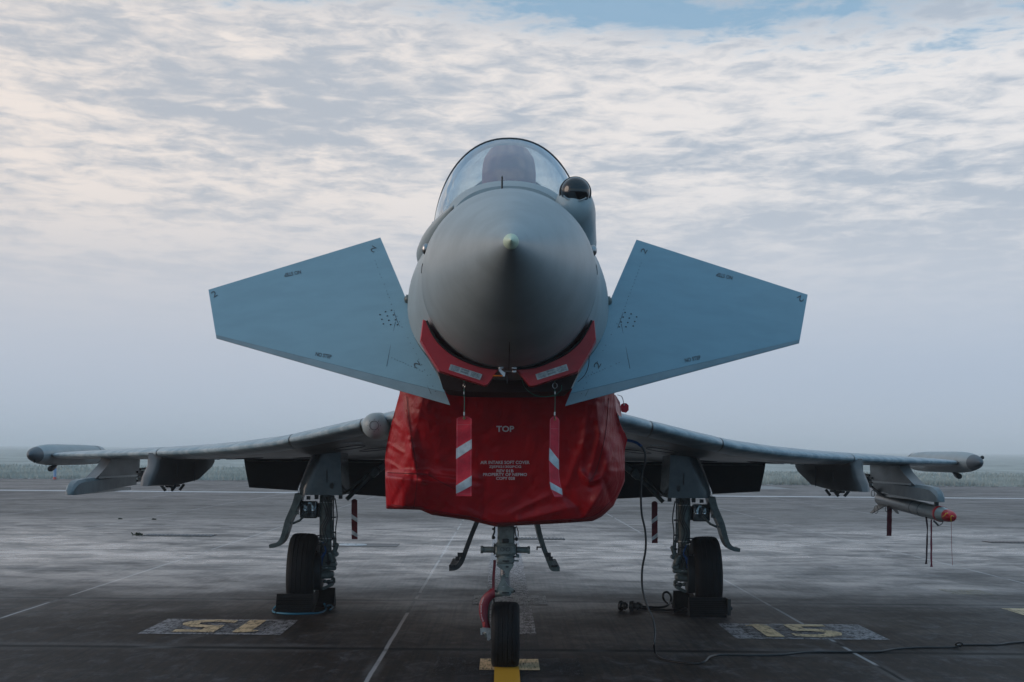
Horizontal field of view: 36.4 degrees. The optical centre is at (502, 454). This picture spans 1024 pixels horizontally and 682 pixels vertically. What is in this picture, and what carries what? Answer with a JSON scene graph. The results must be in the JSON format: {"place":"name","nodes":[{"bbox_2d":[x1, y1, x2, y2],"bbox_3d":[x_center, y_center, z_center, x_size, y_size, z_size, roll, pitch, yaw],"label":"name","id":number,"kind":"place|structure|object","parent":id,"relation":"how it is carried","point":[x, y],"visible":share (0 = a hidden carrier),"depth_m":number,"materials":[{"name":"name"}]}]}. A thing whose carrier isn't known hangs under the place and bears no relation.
{"place":"outdoors","nodes":[
{"label":"outdoors","id":0,"kind":"place"},
{"bbox_2d":[0,478,1023,681],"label":"apron","id":1,"kind":"object","parent":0,"point":[91,586],"depth_m":18.01,"materials":[{"name":"concrete"}]},
{"bbox_2d":[141,534,216,536],"bbox_3d":[-6.083,1.511,29.300,1.300,0.022,0.620,0,0,0],"label":"drain grate","id":2,"kind":"object","parent":1,"relation":"on","point":[199,535],"visible":1,"depth_m":29.17,"materials":[{"name":"metal"}]},
{"bbox_2d":[138,619,296,634],"bbox_3d":[-2.528,1.545,14.010,1.230,0.001,1.220,0,0,0],"label":"stand number panel marking","id":3,"kind":"object","parent":1,"relation":"on","point":[266,631],"visible":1,"depth_m":13.93,"materials":[{"name":"grey paint"}]},
{"bbox_2d":[165,620,271,632],"bbox_3d":[-2.523,1.541,13.990,0.860,0.001,0.980,0,0,0],"label":"stand number panel marking","id":4,"kind":"object","parent":3,"relation":"on","point":[221,625],"visible":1,"depth_m":14.16,"materials":[{"name":"black"}]},
{"bbox_2d":[172,619,237,631],"bbox_3d":[-2.683,1.536,14.010,0.460,0.001,1.020,0,0,0],"label":"stand number marking","id":5,"kind":"object","parent":4,"relation":"on","point":[205,629],"visible":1,"depth_m":13.96,"materials":[{"name":"yellow"}]},
{"bbox_2d":[233,620,265,631],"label":"stand number marking","id":6,"kind":"object","parent":4,"relation":"on","point":[249,625],"visible":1,"depth_m":13.96,"materials":[{"name":"yellow"}]},
{"bbox_2d":[272,588,335,614],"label":"wheel chocks","id":7,"kind":"object","parent":1,"relation":"on","point":[295,604],"visible":0.98,"depth_m":15.21,"materials":[{"name":"rubber"}]},
{"bbox_2d":[332,543,399,546],"bbox_3d":[-2.533,1.541,26.700,1.500,0.017,0.900,0,0,0],"label":"manhole cover","id":8,"kind":"object","parent":1,"relation":"on","point":[366,545],"visible":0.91,"depth_m":26.57,"materials":[{"name":"grey metal"}]},
{"bbox_2d":[27,137,983,666],"bbox_3d":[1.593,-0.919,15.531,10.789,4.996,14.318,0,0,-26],"label":"fighter jet","id":9,"kind":"object","parent":1,"relation":"on","point":[507,275],"visible":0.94,"depth_m":10.60,"materials":[{"name":"paint"}]},
{"bbox_2d":[269,493,307,547],"bbox_3d":[-2.126,0.654,15.570,0.380,0.547,0.260,0,0,0],"label":"main gear door","id":10,"kind":"structure","parent":9,"relation":"in","point":[295,507],"depth_m":15.44,"materials":[{"name":"paint"}]},
{"bbox_2d":[351,499,357,538],"bbox_3d":[-1.483,0.645,15.600,0.064,0.404,0.013,0,0,0],"label":"gear pin streamer","id":11,"kind":"object","parent":9,"relation":"hanging from","point":[354,517],"visible":1,"depth_m":15.60,"materials":[{"name":"red fabric"}]},
{"bbox_2d":[449,522,478,570],"bbox_3d":[-0.286,0.682,12.603,0.258,0.454,0.995,0,0,0],"label":"nose gear door","id":12,"kind":"structure","parent":9,"relation":"in","point":[457,562],"depth_m":12.15,"materials":[{"name":"grey paint"}]},
{"bbox_2d":[479,560,495,627],"bbox_3d":[-0.110,1.015,11.360,0.122,0.488,0.131,0,0,0],"label":"nose gear sleeve","id":13,"kind":"object","parent":9,"relation":"attached to","point":[488,596],"visible":1,"depth_m":11.31,"materials":[{"name":"red"}]},
{"bbox_2d":[385,388,626,526],"bbox_3d":[0.026,0.021,11.717,1.778,0.999,1.828,0,0,0],"label":"intake cover","id":14,"kind":"object","parent":9,"relation":"attached to","point":[510,462],"visible":0.88,"depth_m":10.97,"materials":[{"name":"red fabric"}]},
{"bbox_2d":[420,320,595,397],"bbox_3d":[0.032,-0.552,9.408,1.033,0.435,1.484,0,0,0],"label":"nose guard","id":15,"kind":"object","parent":9,"relation":"attached to","point":[455,372],"visible":1,"depth_m":8.70,"materials":[{"name":"red paint"}]},
{"bbox_2d":[456,383,471,495],"bbox_3d":[-0.224,-0.109,9.100,0.094,0.701,0.023,0,0,0],"label":"warning streamer","id":16,"kind":"object","parent":15,"relation":"hanging from","point":[464,455],"visible":1,"depth_m":9.10,"materials":[{"name":"fabric"}]},
{"bbox_2d":[549,380,562,496],"bbox_3d":[0.311,-0.107,9.054,0.036,0.702,0.112,0,0,34],"label":"warning streamer","id":17,"kind":"object","parent":15,"relation":"hanging from","point":[555,485],"visible":0.99,"depth_m":9.05,"materials":[{"name":"fabric"}]},
{"bbox_2d":[482,145,535,183],"bbox_3d":[0.046,-1.976,11.120,0.384,0.452,0.300,0,0,0],"label":"seat cover","id":18,"kind":"object","parent":9,"relation":"on","point":[511,162],"visible":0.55,"depth_m":10.99,"materials":[{"name":"fabric"}]},
{"bbox_2d":[534,524,559,571],"bbox_3d":[0.346,0.686,12.603,0.208,0.451,0.995,0,0,0],"label":"nose gear door","id":19,"kind":"structure","parent":9,"relation":"in","point":[552,563],"depth_m":12.15,"materials":[{"name":"paint"}]},
{"bbox_2d":[618,395,628,412],"bbox_3d":[0.886,-0.386,11.761,0.065,0.127,0.324,0,0,18],"label":"warning tag","id":20,"kind":"object","parent":9,"relation":"attached to","point":[624,407],"visible":0.99,"depth_m":11.90,"materials":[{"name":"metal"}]},
{"bbox_2d":[652,501,657,542],"bbox_3d":[1.527,0.675,15.600,0.064,0.421,0.013,0,0,0],"label":"gear pin streamer","id":21,"kind":"object","parent":9,"relation":"hanging from","point":[654,522],"visible":1,"depth_m":15.60,"materials":[{"name":"red fabric"}]},
{"bbox_2d":[702,496,739,551],"bbox_3d":[2.175,0.689,15.570,0.379,0.547,0.260,0,0,0],"label":"main gear door","id":22,"kind":"structure","parent":9,"relation":"in","point":[715,513],"depth_m":15.44,"materials":[{"name":"paint"}]},
{"bbox_2d":[627,439,1023,664],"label":"ground cable","id":23,"kind":"object","parent":9,"relation":"hanging from","point":[959,644],"visible":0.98,"depth_m":12.49,"materials":[{"name":"black plastic"}]},
{"bbox_2d":[870,486,946,525],"bbox_3d":[4.277,0.520,16.365,0.358,0.341,2.694,0,0,0],"label":"missile","id":24,"kind":"object","parent":9,"relation":"attached to","point":[919,508],"visible":0.9,"depth_m":16.25,"materials":[{"name":"grey metal"}]},
{"bbox_2d":[887,506,891,535],"bbox_3d":[4.252,0.728,17.101,0.056,0.328,0.010,0,0,0],"label":"missile streamer","id":25,"kind":"object","parent":24,"relation":"hanging from","point":[889,521],"visible":1,"depth_m":17.10,"materials":[{"name":"red fabric"}]},
{"bbox_2d":[925,517,927,563],"bbox_3d":[4.158,0.840,15.250,0.035,0.464,0.020,0,0,-16],"label":"missile streamer","id":26,"kind":"object","parent":24,"relation":"hanging from","point":[926,540],"visible":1,"depth_m":15.25,"materials":[{"name":"red"}]},
{"bbox_2d":[930,519,932,566],"bbox_3d":[4.164,0.858,15.102,0.032,0.460,0.016,0,0,-24],"label":"missile streamer","id":27,"kind":"object","parent":24,"relation":"hanging from","point":[931,565],"visible":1,"depth_m":15.10,"materials":[{"name":"red fabric"}]},
{"bbox_2d":[932,506,945,521],"bbox_3d":[4.300,0.580,15.272,0.156,0.158,0.080,0,0,0],"label":"red band","id":28,"kind":"object","parent":24,"relation":"attached to","point":[933,510],"visible":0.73,"depth_m":15.25,"materials":[{"name":"paint"}]},
{"bbox_2d":[941,509,956,521],"bbox_3d":[4.280,0.587,14.901,0.138,0.122,0.297,0,0,13],"label":"missile nose cap","id":29,"kind":"object","parent":24,"relation":"attached to","point":[947,515],"visible":1,"depth_m":14.89,"materials":[{"name":"red paint"}]},
{"bbox_2d":[494,666,519,681],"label":"lead in line marking","id":30,"kind":"object","parent":1,"relation":"on","point":[506,674],"visible":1,"depth_m":10.98,"materials":[{"name":"yellow paint"}]},
{"bbox_2d":[434,657,581,675],"bbox_3d":[0.037,1.558,11.475,1.080,0.001,0.950,0,0,0],"label":"stop bar background marking","id":31,"kind":"object","parent":1,"relation":"on","point":[543,664],"visible":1,"depth_m":11.43,"materials":[{"name":"black"}]},
{"bbox_2d":[479,659,539,669],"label":"stop bar marking","id":32,"kind":"object","parent":31,"relation":"on","point":[529,662],"visible":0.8,"depth_m":11.52,"materials":[{"name":"yellow"}]},
{"bbox_2d":[482,527,535,633],"bbox_3d":[0.057,1.567,28.800,0.480,0.001,30.400,0,0,0],"label":"centreline marking","id":33,"kind":"object","parent":1,"relation":"on","point":[514,570],"visible":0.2,"depth_m":18.77,"materials":[{"name":"grey"}]},
{"bbox_2d":[473,595,547,603],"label":"stop bar marking","id":34,"kind":"object","parent":1,"relation":"on","point":[504,598],"visible":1,"depth_m":16.82,"materials":[{"name":"grey"}]},
{"bbox_2d":[1,490,1023,498],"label":"taxiway line marking","id":35,"kind":"object","parent":1,"relation":"on","point":[297,492],"depth_m":61.63,"materials":[{"name":"grey paint"}]},
{"bbox_2d":[518,537,564,539],"bbox_3d":[0.732,1.567,29.200,0.870,0.022,0.620,0,0,0],"label":"drain grate","id":36,"kind":"object","parent":1,"relation":"on","point":[536,538],"visible":0.9,"depth_m":29.06,"materials":[{"name":"metal"}]},
{"bbox_2d":[618,591,687,612],"bbox_3d":[1.680,1.496,16.083,0.626,0.176,1.089,0,0,28],"label":"plug cable","id":37,"kind":"object","parent":1,"relation":"on","point":[622,605],"visible":0.89,"depth_m":15.75,"materials":[{"name":"black plastic"}]},
{"bbox_2d":[672,590,732,617],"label":"wheel chocks","id":38,"kind":"object","parent":1,"relation":"on","point":[709,607],"visible":0.94,"depth_m":15.21,"materials":[{"name":"rubber"}]},
{"bbox_2d":[761,486,788,488],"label":"concrete patch","id":39,"kind":"object","parent":1,"relation":"on","point":[766,487],"visible":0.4,"depth_m":79.71,"materials":[{"name":"grey concrete"}]},
{"bbox_2d":[717,623,887,639],"bbox_3d":[2.677,1.588,14.010,1.320,0.001,1.220,0,0,0],"label":"stand number panel marking","id":40,"kind":"object","parent":1,"relation":"on","point":[854,630],"visible":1,"depth_m":13.95,"materials":[{"name":"grey paint"}]},
{"bbox_2d":[738,625,851,637],"bbox_3d":[2.607,1.583,13.990,0.860,0.001,0.980,0,0,0],"label":"stand number panel marking","id":41,"kind":"object","parent":40,"relation":"on","point":[787,630],"visible":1,"depth_m":13.92,"materials":[{"name":"black"}]},
{"bbox_2d":[746,624,784,636],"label":"stand number marking","id":42,"kind":"object","parent":41,"relation":"on","point":[770,630],"visible":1,"depth_m":13.97,"materials":[{"name":"yellow"}]},
{"bbox_2d":[785,624,841,636],"bbox_3d":[2.787,1.581,14.010,0.460,0.001,1.020,0,0,0],"label":"stand number marking","id":43,"kind":"object","parent":41,"relation":"on","point":[830,633],"visible":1,"depth_m":14.00,"materials":[{"name":"yellow"}]},
{"bbox_2d":[983,541,1023,542],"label":"drain grate","id":44,"kind":"object","parent":1,"relation":"on","point":[1004,541],"visible":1,"depth_m":29.19,"materials":[{"name":"metal"}]},
{"bbox_2d":[1002,608,1023,614],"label":"faded edge marking","id":45,"kind":"object","parent":1,"relation":"on","point":[1021,610],"visible":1,"depth_m":16.19,"materials":[{"name":"yellow"}]},
{"bbox_2d":[0,463,1023,486],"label":"frosted grass","id":46,"kind":"structure","parent":0,"point":[20,471],"depth_m":101.94,"materials":[{"name":"plant"}]},
{"bbox_2d":[0,445,1023,486],"bbox_3d":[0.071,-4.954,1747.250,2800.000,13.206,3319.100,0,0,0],"label":"field","id":47,"kind":"structure","parent":0,"point":[992,463],"depth_m":233.09,"materials":[{"name":"green plant"}]},
{"bbox_2d":[0,0,1023,486],"label":"sky","id":48,"kind":"structure","parent":0,"point":[864,159],"materials":[{"name":"white"}]}
]}

